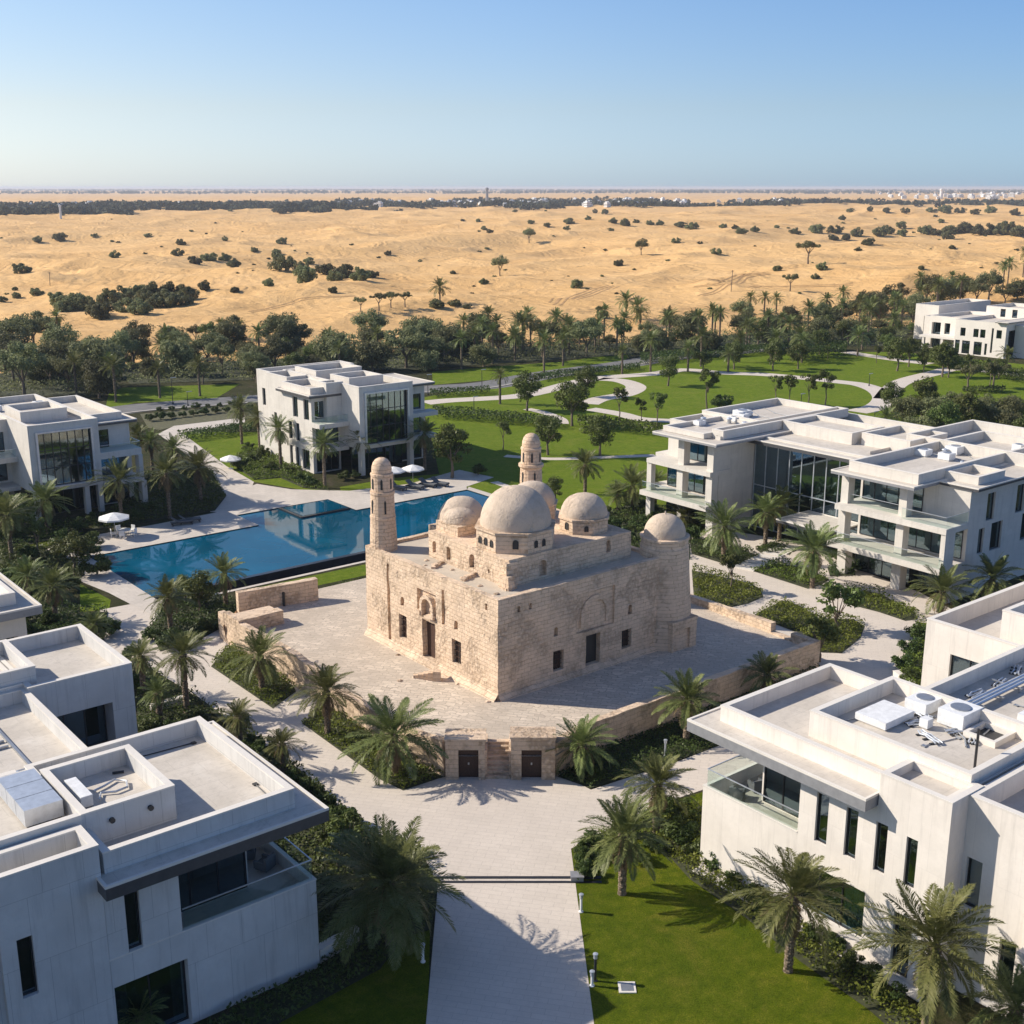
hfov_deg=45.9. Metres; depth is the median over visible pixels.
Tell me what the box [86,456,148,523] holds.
date palm
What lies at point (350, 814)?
ornamental tree
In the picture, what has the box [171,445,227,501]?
date palm
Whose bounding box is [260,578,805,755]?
courtyard
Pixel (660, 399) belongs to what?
young tree
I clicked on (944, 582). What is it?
date palm
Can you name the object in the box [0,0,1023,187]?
sky
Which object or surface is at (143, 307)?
desert shrub
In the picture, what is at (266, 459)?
ground cover
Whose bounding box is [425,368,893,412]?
garden path
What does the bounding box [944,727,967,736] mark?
pipe bundle
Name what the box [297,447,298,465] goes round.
window
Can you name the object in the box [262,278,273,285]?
desert shrub
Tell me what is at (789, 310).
dense tree
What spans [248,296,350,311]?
vehicle track
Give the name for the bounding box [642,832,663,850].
shrub
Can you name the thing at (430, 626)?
door
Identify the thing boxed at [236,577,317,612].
ruined wall
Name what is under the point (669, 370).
shade tree
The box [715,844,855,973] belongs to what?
date palm
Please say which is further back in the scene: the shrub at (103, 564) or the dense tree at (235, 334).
the dense tree at (235, 334)
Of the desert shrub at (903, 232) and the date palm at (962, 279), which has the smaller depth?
the date palm at (962, 279)
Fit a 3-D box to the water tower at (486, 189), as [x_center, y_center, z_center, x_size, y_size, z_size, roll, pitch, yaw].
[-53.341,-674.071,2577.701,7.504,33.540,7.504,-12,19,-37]
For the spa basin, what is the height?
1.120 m
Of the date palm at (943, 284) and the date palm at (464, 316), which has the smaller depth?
the date palm at (464, 316)
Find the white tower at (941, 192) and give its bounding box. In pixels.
[939,188,943,198]
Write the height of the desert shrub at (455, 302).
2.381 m
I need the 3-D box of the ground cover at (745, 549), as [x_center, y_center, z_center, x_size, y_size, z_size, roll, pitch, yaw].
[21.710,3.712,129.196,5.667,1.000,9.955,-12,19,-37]
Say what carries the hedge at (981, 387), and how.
on the lawn at (685, 391)
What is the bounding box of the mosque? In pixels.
[364,433,697,701]
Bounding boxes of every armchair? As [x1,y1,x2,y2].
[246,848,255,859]
[253,852,275,872]
[728,785,745,800]
[747,778,762,792]
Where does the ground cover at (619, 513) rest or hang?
on the bed soil at (629, 528)
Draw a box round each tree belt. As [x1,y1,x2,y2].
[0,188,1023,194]
[0,195,1023,214]
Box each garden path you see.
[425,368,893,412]
[491,481,509,486]
[504,454,654,459]
[523,408,568,423]
[582,378,645,404]
[587,408,669,422]
[841,351,932,364]
[874,368,1023,398]
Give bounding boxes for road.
[111,347,786,413]
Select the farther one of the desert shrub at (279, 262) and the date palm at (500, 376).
the desert shrub at (279, 262)
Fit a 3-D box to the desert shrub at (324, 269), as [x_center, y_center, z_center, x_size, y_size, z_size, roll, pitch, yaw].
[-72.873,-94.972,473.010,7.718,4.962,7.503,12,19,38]
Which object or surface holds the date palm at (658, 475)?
on the lawn at (685, 391)
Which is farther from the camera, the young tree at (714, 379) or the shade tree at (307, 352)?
the shade tree at (307, 352)
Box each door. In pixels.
[427,621,434,657]
[458,750,478,776]
[521,750,541,776]
[585,633,595,662]
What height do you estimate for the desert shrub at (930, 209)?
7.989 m
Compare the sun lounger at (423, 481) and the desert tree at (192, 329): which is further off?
the desert tree at (192, 329)
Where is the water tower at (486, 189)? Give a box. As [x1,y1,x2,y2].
[485,187,488,200]
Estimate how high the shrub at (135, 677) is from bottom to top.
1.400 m
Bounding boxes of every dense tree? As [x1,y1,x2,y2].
[0,317,34,342]
[26,359,54,382]
[37,338,76,376]
[38,322,81,350]
[67,335,128,384]
[79,358,117,398]
[124,348,144,361]
[134,345,152,360]
[138,357,156,376]
[152,336,195,374]
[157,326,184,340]
[191,349,200,358]
[215,319,247,346]
[235,340,256,350]
[235,346,269,378]
[258,312,305,346]
[268,324,305,354]
[297,342,312,356]
[302,354,323,363]
[309,331,361,362]
[350,338,395,370]
[403,342,435,363]
[409,318,447,353]
[411,349,439,370]
[412,315,437,323]
[457,325,483,356]
[465,310,500,340]
[466,342,498,366]
[629,334,646,350]
[642,325,675,351]
[672,311,706,340]
[683,338,700,355]
[696,328,723,352]
[760,314,783,333]
[782,305,800,318]
[802,315,833,338]
[815,328,838,344]
[846,299,865,315]
[871,300,889,317]
[886,394,923,421]
[901,414,940,426]
[917,395,954,420]
[924,277,960,301]
[932,390,969,421]
[954,274,977,298]
[963,398,1002,422]
[977,393,1004,407]
[988,408,1023,425]
[997,394,1023,414]
[1004,277,1023,299]
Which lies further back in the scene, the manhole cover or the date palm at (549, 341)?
the date palm at (549, 341)
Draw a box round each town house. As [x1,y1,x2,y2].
[376,201,382,206]
[584,200,592,206]
[604,201,610,206]
[968,193,974,198]
[1008,192,1014,196]
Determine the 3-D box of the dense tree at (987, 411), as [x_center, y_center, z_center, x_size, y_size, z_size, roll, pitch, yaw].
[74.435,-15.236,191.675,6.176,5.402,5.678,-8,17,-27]
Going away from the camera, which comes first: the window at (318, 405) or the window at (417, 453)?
the window at (318, 405)
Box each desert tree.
[0,331,24,371]
[0,338,27,381]
[0,340,46,394]
[10,310,54,342]
[15,315,41,341]
[36,355,55,385]
[49,352,79,389]
[68,335,102,350]
[105,330,142,371]
[121,319,154,337]
[125,328,151,365]
[155,326,180,337]
[168,328,191,342]
[185,328,224,361]
[186,324,200,338]
[187,361,216,383]
[204,335,235,373]
[215,314,245,329]
[236,343,259,374]
[240,351,270,382]
[256,334,293,366]
[260,312,296,329]
[291,323,314,344]
[350,308,388,327]
[356,323,388,338]
[360,326,385,341]
[381,325,428,367]
[398,324,431,350]
[399,316,432,331]
[420,335,454,365]
[424,322,463,359]
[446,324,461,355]
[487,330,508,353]
[491,254,508,275]
[522,227,535,242]
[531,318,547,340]
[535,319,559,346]
[569,317,606,355]
[603,334,615,349]
[635,239,648,254]
[637,320,656,330]
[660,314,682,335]
[727,316,747,330]
[729,298,754,312]
[731,309,756,319]
[760,333,780,343]
[810,301,828,317]
[817,308,844,321]
[832,302,853,317]
[834,316,865,341]
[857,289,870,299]
[863,290,888,315]
[871,318,889,330]
[882,282,911,295]
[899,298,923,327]
[904,291,930,302]
[915,273,941,296]
[964,277,991,298]
[976,269,1004,299]
[991,283,1018,303]
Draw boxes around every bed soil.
[0,371,121,395]
[0,524,83,550]
[0,548,84,589]
[27,599,107,639]
[122,352,439,383]
[318,882,396,966]
[438,341,683,366]
[573,814,661,882]
[609,502,689,558]
[652,806,918,1023]
[690,540,757,564]
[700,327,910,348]
[755,564,829,588]
[756,542,786,553]
[827,567,854,575]
[845,590,915,620]
[902,639,924,683]
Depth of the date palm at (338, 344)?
244.78 m
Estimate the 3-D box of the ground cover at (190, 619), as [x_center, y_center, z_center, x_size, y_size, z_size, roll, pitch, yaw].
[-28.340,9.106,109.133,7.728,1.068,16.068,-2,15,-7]
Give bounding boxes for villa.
[0,394,147,520]
[0,573,42,639]
[0,623,328,1023]
[256,360,438,475]
[639,398,1023,603]
[687,582,1023,1015]
[913,298,1023,358]
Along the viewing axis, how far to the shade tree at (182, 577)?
112.10 m
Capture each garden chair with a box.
[119,531,124,538]
[130,528,136,536]
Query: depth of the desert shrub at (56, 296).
392.81 m
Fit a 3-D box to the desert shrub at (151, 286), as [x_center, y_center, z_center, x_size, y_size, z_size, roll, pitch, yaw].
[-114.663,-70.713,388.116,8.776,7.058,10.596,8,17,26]
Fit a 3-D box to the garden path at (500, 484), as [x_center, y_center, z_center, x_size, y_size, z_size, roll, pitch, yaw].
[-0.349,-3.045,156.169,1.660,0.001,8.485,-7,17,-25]
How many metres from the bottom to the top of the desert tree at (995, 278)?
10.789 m
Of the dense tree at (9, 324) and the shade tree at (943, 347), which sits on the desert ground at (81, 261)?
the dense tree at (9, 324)
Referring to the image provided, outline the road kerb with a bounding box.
[126,347,790,412]
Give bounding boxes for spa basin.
[278,500,349,518]
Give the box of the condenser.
[64,777,93,807]
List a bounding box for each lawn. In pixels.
[30,532,83,545]
[80,584,110,611]
[106,384,238,406]
[185,432,319,489]
[262,565,365,586]
[279,930,429,1023]
[340,474,438,490]
[424,352,1023,532]
[432,355,627,384]
[571,792,884,1023]
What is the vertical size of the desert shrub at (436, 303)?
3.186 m
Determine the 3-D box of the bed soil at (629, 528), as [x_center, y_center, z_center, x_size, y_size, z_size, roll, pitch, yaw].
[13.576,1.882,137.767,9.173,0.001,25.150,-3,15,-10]
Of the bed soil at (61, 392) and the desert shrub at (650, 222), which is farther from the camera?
the desert shrub at (650, 222)
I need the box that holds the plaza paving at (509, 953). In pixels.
[101,601,753,1023]
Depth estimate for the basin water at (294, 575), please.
123.68 m
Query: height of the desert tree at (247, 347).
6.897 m
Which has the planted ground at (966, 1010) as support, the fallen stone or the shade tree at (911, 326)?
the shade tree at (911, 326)
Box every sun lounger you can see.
[170,516,193,526]
[178,514,200,524]
[393,481,407,490]
[405,479,424,489]
[418,477,437,487]
[430,476,449,486]
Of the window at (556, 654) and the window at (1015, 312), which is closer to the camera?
the window at (556, 654)
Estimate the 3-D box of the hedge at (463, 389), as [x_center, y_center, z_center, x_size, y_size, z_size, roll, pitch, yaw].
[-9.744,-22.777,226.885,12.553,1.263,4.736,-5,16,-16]
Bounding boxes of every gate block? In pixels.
[444,728,485,779]
[510,726,555,779]
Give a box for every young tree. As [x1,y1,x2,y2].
[25,517,46,557]
[495,421,511,449]
[613,387,628,420]
[635,397,646,420]
[649,391,667,425]
[699,368,720,408]
[719,552,742,588]
[768,375,783,397]
[784,374,798,399]
[800,374,817,402]
[817,369,836,405]
[874,345,881,362]
[964,354,973,373]
[985,358,996,385]
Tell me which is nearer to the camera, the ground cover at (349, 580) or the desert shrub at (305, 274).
the ground cover at (349, 580)
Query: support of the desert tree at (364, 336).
on the bed soil at (194, 378)
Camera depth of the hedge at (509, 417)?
200.94 m
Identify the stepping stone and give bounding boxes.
[734,564,756,571]
[740,562,760,567]
[745,559,768,565]
[750,556,770,562]
[756,553,778,559]
[761,551,784,556]
[768,549,789,554]
[780,543,798,548]
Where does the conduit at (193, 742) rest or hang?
on the villa at (185, 905)
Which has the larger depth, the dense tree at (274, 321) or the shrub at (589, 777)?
the dense tree at (274, 321)
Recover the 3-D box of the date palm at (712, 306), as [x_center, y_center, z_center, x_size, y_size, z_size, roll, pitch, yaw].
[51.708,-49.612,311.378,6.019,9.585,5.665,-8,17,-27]
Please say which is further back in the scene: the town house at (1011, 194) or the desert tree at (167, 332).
the town house at (1011, 194)
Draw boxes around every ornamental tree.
[308,814,339,839]
[319,837,348,869]
[326,816,365,854]
[339,810,364,843]
[804,612,844,661]
[816,579,865,626]
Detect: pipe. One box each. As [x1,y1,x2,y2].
[112,770,123,773]
[973,728,979,767]
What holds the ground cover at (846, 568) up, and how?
on the bed soil at (842, 574)
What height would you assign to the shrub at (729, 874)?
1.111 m
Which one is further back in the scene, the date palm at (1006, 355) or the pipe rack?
the date palm at (1006, 355)
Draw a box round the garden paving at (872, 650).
[688,532,949,680]
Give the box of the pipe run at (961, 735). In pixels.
[955,729,966,746]
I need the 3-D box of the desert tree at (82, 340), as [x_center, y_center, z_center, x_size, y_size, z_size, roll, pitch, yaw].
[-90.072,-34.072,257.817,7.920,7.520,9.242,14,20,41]
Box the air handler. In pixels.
[0,768,63,827]
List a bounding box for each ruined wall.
[224,606,284,640]
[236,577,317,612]
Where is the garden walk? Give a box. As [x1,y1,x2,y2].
[159,417,253,511]
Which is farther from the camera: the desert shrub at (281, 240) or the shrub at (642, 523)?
the desert shrub at (281, 240)
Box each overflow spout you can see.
[109,817,115,823]
[147,805,153,810]
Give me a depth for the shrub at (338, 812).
73.66 m
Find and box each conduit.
[143,741,196,756]
[252,782,265,793]
[921,715,961,747]
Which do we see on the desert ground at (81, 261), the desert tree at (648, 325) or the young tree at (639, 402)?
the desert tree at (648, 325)
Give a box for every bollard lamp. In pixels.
[420,942,425,962]
[579,893,583,912]
[589,969,594,986]
[593,952,597,981]
[664,739,666,755]
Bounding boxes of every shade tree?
[2,493,39,534]
[46,530,97,574]
[175,574,194,601]
[180,569,215,610]
[197,321,217,332]
[279,337,293,355]
[280,351,304,365]
[302,342,320,359]
[427,422,472,477]
[511,370,543,410]
[533,415,561,454]
[545,476,563,497]
[551,380,589,425]
[574,364,598,395]
[579,413,617,455]
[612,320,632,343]
[657,354,679,385]
[668,329,682,342]
[691,349,712,369]
[725,340,745,368]
[748,317,769,344]
[764,341,786,370]
[786,343,812,368]
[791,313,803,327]
[810,328,830,353]
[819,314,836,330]
[835,321,850,339]
[867,331,875,340]
[876,326,896,342]
[879,333,898,352]
[879,380,905,407]
[882,336,896,352]
[883,336,909,370]
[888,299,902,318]
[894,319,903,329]
[903,337,923,366]
[907,322,913,332]
[911,376,939,409]
[916,346,934,371]
[925,400,962,425]
[929,340,958,376]
[940,351,962,377]
[951,390,986,420]
[995,358,1007,378]
[1010,417,1023,427]
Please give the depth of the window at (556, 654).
91.10 m
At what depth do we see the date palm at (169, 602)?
104.82 m
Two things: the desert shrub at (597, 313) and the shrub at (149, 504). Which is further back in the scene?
the desert shrub at (597, 313)
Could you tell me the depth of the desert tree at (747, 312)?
322.10 m
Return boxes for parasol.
[98,512,128,537]
[220,455,240,468]
[392,466,404,477]
[403,464,423,483]
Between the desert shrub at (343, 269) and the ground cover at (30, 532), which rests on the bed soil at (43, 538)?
the ground cover at (30, 532)
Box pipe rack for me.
[967,674,1023,707]
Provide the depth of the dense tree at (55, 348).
245.28 m
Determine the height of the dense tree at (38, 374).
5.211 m
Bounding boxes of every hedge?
[177,421,256,438]
[429,385,490,395]
[432,404,561,424]
[540,362,639,379]
[576,414,662,432]
[640,340,798,363]
[790,340,846,361]
[928,349,1023,381]
[962,384,1005,392]
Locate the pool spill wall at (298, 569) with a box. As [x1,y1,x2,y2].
[154,551,364,598]
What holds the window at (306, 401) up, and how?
in the villa at (344, 398)
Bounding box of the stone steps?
[485,733,510,778]
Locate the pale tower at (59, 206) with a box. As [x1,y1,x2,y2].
[58,204,61,218]
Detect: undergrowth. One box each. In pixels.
[0,340,119,393]
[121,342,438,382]
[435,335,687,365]
[690,313,911,348]
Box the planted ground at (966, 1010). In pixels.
[0,330,1023,1023]
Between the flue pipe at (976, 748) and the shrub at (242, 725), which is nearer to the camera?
the flue pipe at (976, 748)
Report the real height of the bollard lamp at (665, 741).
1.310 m
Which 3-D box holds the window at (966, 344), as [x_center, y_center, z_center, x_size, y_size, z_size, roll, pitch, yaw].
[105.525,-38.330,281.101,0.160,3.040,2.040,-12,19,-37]
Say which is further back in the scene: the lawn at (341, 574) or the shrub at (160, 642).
the lawn at (341, 574)
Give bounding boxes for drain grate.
[436,876,601,882]
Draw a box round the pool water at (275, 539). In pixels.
[92,490,487,595]
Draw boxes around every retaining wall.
[218,610,445,775]
[555,638,819,776]
[690,593,819,666]
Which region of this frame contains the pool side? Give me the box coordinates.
[90,490,488,556]
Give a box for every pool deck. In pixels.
[48,470,492,555]
[66,555,159,616]
[215,561,364,594]
[467,487,490,495]
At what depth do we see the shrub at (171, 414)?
203.21 m
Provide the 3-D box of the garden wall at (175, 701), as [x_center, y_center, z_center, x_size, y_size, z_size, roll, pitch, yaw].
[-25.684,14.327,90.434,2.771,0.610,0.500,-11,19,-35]
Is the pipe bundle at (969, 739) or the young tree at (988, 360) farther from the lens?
the young tree at (988, 360)
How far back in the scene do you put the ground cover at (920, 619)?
107.52 m
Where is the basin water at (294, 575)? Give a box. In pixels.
[212,559,364,592]
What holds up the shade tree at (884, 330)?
on the planted ground at (966, 1010)
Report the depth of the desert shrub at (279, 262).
478.32 m
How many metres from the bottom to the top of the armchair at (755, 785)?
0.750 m
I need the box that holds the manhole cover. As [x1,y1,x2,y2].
[618,981,636,992]
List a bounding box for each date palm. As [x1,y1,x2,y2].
[0,489,41,559]
[3,553,47,596]
[17,478,76,531]
[21,562,83,621]
[48,309,67,324]
[54,351,87,394]
[74,610,113,638]
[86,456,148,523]
[93,351,120,391]
[98,352,128,401]
[118,991,169,1023]
[120,636,161,694]
[129,421,155,447]
[134,427,168,471]
[137,675,178,721]
[139,451,194,518]
[141,574,198,628]
[145,332,169,369]
[145,359,170,397]
[147,628,221,713]
[154,323,175,359]
[155,432,189,476]
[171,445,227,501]
[183,352,209,395]
[195,551,248,604]
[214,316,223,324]
[216,696,259,741]
[223,393,256,443]
[223,625,295,691]
[242,403,259,446]
[247,322,270,345]
[258,727,307,772]
[260,413,293,467]
[286,662,365,735]
[302,427,342,487]
[311,813,471,970]
[318,326,338,339]
[326,338,352,359]
[337,693,448,785]
[343,426,380,454]
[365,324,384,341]
[403,416,440,469]
[428,277,450,300]
[450,328,472,368]
[454,313,468,329]
[464,326,484,360]
[469,315,491,330]
[471,316,490,342]
[475,305,497,319]
[479,322,503,363]
[486,313,508,347]
[488,367,508,403]
[502,325,528,349]
[504,310,530,348]
[504,325,526,359]
[509,310,537,353]
[519,306,537,329]
[519,314,539,346]
[531,320,552,356]
[531,327,559,349]
[532,330,555,372]
[545,713,618,782]
[547,306,564,339]
[547,307,562,321]
[553,323,576,359]
[555,313,577,328]
[555,331,574,365]
[557,315,575,353]
[565,447,603,492]
[571,786,672,895]
[585,319,605,352]
[594,302,612,337]
[595,314,608,345]
[601,480,629,509]
[605,315,625,353]
[605,463,658,511]
[612,343,632,373]
[612,750,698,832]
[614,308,633,342]
[615,289,635,314]
[625,295,650,321]
[630,305,649,324]
[638,329,665,371]
[638,468,666,503]
[651,668,720,740]
[655,309,675,333]
[658,305,681,340]
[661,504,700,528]
[676,339,697,371]
[688,324,713,366]
[690,308,710,340]
[693,498,756,557]
[704,301,718,330]
[707,305,727,333]
[711,305,730,336]
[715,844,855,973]
[719,346,737,371]
[728,327,753,361]
[737,316,758,349]
[738,314,755,343]
[738,650,798,692]
[742,290,760,304]
[746,492,793,545]
[755,484,809,540]
[756,291,772,314]
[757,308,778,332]
[763,327,790,353]
[771,291,785,313]
[771,310,787,342]
[776,314,801,349]
[778,520,855,588]
[784,324,814,355]
[791,331,814,362]
[799,298,817,329]
[816,306,837,319]
[817,292,834,305]
[834,284,852,299]
[835,297,852,320]
[839,878,1021,1023]
[845,324,873,355]
[850,292,870,321]
[853,314,873,349]
[858,297,873,326]
[858,301,880,337]
[862,294,883,323]
[871,404,899,420]
[876,299,889,318]
[879,309,904,330]
[883,290,903,317]
[890,294,902,320]
[892,297,911,329]
[904,563,980,614]
[911,271,929,294]
[911,282,931,297]
[928,277,948,300]
[929,275,948,300]
[944,270,956,299]
[951,272,970,298]
[956,551,1023,600]
[959,959,1023,1023]
[995,345,1019,362]
[998,256,1019,283]
[998,259,1011,288]
[1017,246,1023,276]
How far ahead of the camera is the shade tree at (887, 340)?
271.85 m
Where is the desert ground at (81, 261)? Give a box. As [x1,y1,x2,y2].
[0,188,1023,372]
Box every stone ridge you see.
[431,560,444,568]
[461,571,476,581]
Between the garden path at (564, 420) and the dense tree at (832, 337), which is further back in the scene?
the dense tree at (832, 337)
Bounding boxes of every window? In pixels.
[0,432,4,451]
[0,464,7,480]
[16,936,36,995]
[38,428,93,486]
[98,429,108,447]
[101,456,126,475]
[103,484,129,503]
[114,960,188,1023]
[124,891,141,948]
[178,852,246,911]
[263,388,265,404]
[290,421,292,438]
[294,397,297,416]
[297,423,299,440]
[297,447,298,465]
[303,449,309,469]
[304,399,308,419]
[314,401,323,418]
[315,427,337,442]
[316,451,338,471]
[366,390,407,443]
[402,440,420,459]
[402,616,406,637]
[413,393,419,408]
[413,417,420,431]
[454,641,460,663]
[553,650,560,669]
[622,629,628,646]
[763,767,800,817]
[799,862,864,936]
[816,793,828,843]
[845,807,858,858]
[874,822,887,872]
[891,912,911,977]
[904,837,917,887]
[932,322,940,346]
[945,323,949,333]
[950,655,978,675]
[955,340,959,350]
[960,327,965,335]
[962,340,969,353]
[965,857,982,907]
[973,329,978,336]
[973,342,981,354]
[977,528,982,552]
[980,329,985,337]
[986,492,993,519]
[989,521,1000,549]
[990,328,993,352]
[997,330,1001,338]
[998,939,1015,990]
[1000,309,1005,316]
[1008,330,1014,355]
[1012,310,1017,317]
[1015,484,1023,511]
[1020,513,1023,539]
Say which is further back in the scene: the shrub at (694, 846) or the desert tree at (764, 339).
the desert tree at (764, 339)
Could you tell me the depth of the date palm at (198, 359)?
223.56 m
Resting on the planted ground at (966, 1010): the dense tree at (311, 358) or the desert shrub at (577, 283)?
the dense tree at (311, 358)
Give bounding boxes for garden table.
[117,528,130,533]
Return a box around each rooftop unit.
[693,419,705,425]
[728,415,737,422]
[732,408,751,416]
[734,412,748,417]
[855,700,913,730]
[904,691,941,715]
[915,447,932,456]
[919,715,932,729]
[937,699,982,729]
[938,451,955,460]
[945,444,963,455]
[1011,443,1023,449]
[1017,710,1023,721]
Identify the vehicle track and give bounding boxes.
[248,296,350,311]
[548,285,613,302]
[552,286,619,304]
[692,272,761,282]
[697,283,852,295]
[700,273,768,286]
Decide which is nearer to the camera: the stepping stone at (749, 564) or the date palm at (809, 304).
the stepping stone at (749, 564)
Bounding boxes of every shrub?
[0,296,7,301]
[0,518,25,539]
[0,567,26,584]
[11,263,32,273]
[12,292,20,297]
[17,544,40,559]
[26,621,46,634]
[29,288,44,295]
[30,584,59,598]
[32,235,41,242]
[33,315,61,331]
[36,608,60,624]
[45,544,71,559]
[47,291,66,304]
[50,528,78,543]
[52,232,67,241]
[52,298,72,311]
[56,572,81,589]
[62,292,92,311]
[73,541,101,557]
[76,552,112,574]
[84,301,115,319]
[85,299,98,314]
[85,511,105,522]
[85,531,104,544]
[96,288,123,304]
[97,617,121,634]
[108,250,120,257]
[112,285,131,297]
[112,297,139,312]
[121,646,133,659]
[122,284,144,297]
[126,507,144,518]
[127,299,153,314]
[132,290,164,306]
[133,674,146,687]
[137,281,163,299]
[137,717,160,731]
[140,626,162,639]
[142,500,158,510]
[144,414,155,420]
[152,288,178,307]
[154,411,166,419]
[154,627,186,645]
[155,281,178,298]
[155,719,177,727]
[167,412,176,417]
[170,248,184,255]
[172,292,194,305]
[174,284,199,298]
[175,239,186,244]
[178,411,186,415]
[186,631,202,640]
[187,256,202,263]
[188,409,198,415]
[188,709,207,719]
[190,402,201,407]
[197,280,209,290]
[197,618,216,630]
[198,406,209,413]
[200,252,217,260]
[210,406,221,412]
[210,608,225,626]
[218,252,231,260]
[222,405,230,411]
[225,714,251,729]
[226,258,241,266]
[230,287,239,292]
[230,455,250,466]
[241,442,254,449]
[242,733,265,746]
[247,452,262,461]
[250,247,257,251]
[251,735,278,753]
[255,445,269,454]
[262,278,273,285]
[262,461,276,468]
[267,251,293,269]
[276,237,286,243]
[284,466,295,473]
[285,768,306,782]
[292,260,309,270]
[292,264,317,283]
[292,473,304,480]
[298,775,325,795]
[303,257,314,263]
[303,475,317,484]
[314,263,334,274]
[316,792,336,810]
[326,269,345,280]
[328,286,337,292]
[329,805,346,814]
[333,264,354,277]
[335,807,361,822]
[337,470,350,479]
[349,267,371,280]
[350,470,360,477]
[367,270,378,277]
[428,298,444,307]
[447,299,461,306]
[462,304,471,307]
[471,463,487,474]
[478,278,488,283]
[563,218,574,223]
[570,279,583,287]
[573,845,599,861]
[574,858,600,877]
[577,829,608,850]
[580,771,595,781]
[587,767,605,778]
[595,310,607,317]
[608,217,617,222]
[608,516,621,526]
[613,259,623,265]
[619,218,630,225]
[622,526,635,537]
[628,514,648,527]
[634,844,651,862]
[638,499,658,509]
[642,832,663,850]
[646,220,654,224]
[647,511,660,517]
[648,795,677,818]
[656,220,663,224]
[659,812,693,837]
[671,237,681,242]
[672,821,700,844]
[673,797,692,811]
[674,221,684,226]
[680,837,702,858]
[685,222,699,229]
[685,809,701,825]
[686,525,699,539]
[704,851,721,871]
[709,247,721,254]
[709,394,733,406]
[723,869,743,889]
[735,227,748,233]
[741,882,768,902]
[750,225,759,231]
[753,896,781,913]
[773,265,782,270]
[788,227,801,233]
[802,920,825,942]
[808,223,825,233]
[810,273,819,278]
[815,262,827,269]
[823,930,846,951]
[826,225,844,232]
[827,549,837,559]
[828,235,838,239]
[838,214,845,219]
[838,948,865,969]
[841,233,850,239]
[850,227,863,236]
[851,559,861,569]
[854,960,885,988]
[861,238,875,244]
[872,225,887,235]
[874,978,907,1001]
[882,207,890,211]
[885,225,894,233]
[890,650,917,669]
[896,221,906,228]
[896,229,907,236]
[897,637,923,654]
[899,666,921,682]
[900,207,909,213]
[904,622,925,639]
[917,225,932,234]
[926,207,934,211]
[928,228,941,234]
[938,205,952,212]
[941,224,957,232]
[941,230,956,238]
[954,207,967,212]
[956,221,973,232]
[970,209,981,213]
[970,222,998,235]
[984,205,997,212]
[992,221,1015,234]
[1009,208,1020,215]
[1009,225,1023,235]
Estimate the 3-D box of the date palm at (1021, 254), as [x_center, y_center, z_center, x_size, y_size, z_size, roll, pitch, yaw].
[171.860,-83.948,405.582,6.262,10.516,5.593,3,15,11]
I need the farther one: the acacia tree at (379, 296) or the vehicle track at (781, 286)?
the vehicle track at (781, 286)
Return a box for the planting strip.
[140,404,256,429]
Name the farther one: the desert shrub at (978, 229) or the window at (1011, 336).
the desert shrub at (978, 229)
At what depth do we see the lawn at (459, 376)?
256.64 m
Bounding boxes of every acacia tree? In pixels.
[353,297,366,311]
[369,293,386,310]
[385,291,397,307]
[396,291,410,306]
[782,273,798,290]
[796,240,820,263]
[955,364,981,390]
[983,361,1011,385]
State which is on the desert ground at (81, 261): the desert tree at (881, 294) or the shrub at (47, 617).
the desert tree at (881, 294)
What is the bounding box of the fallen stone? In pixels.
[413,669,440,681]
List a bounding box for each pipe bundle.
[904,719,918,727]
[914,711,932,718]
[916,729,942,744]
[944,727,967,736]
[964,688,985,697]
[966,733,976,744]
[991,677,1006,686]
[1009,665,1021,675]
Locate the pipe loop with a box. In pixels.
[93,778,127,800]
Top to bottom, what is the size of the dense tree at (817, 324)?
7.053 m
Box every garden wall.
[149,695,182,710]
[319,925,359,963]
[893,670,914,682]
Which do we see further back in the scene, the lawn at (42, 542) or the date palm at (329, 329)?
the date palm at (329, 329)
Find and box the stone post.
[570,871,583,881]
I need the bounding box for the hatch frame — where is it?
[963,721,1015,748]
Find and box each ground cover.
[0,517,83,547]
[0,538,83,586]
[28,595,107,637]
[90,461,225,527]
[134,655,213,732]
[149,585,236,648]
[191,685,436,930]
[197,946,389,1023]
[212,641,296,703]
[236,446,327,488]
[274,823,334,931]
[301,705,443,787]
[318,872,394,965]
[329,577,363,585]
[558,663,819,786]
[573,807,664,879]
[610,495,690,557]
[640,504,700,531]
[650,797,921,1023]
[690,534,758,561]
[692,563,763,604]
[751,557,828,585]
[753,596,865,651]
[755,537,788,552]
[827,561,855,574]
[843,580,918,617]
[900,639,924,685]
[915,613,926,625]
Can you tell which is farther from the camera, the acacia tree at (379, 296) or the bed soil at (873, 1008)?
the acacia tree at (379, 296)

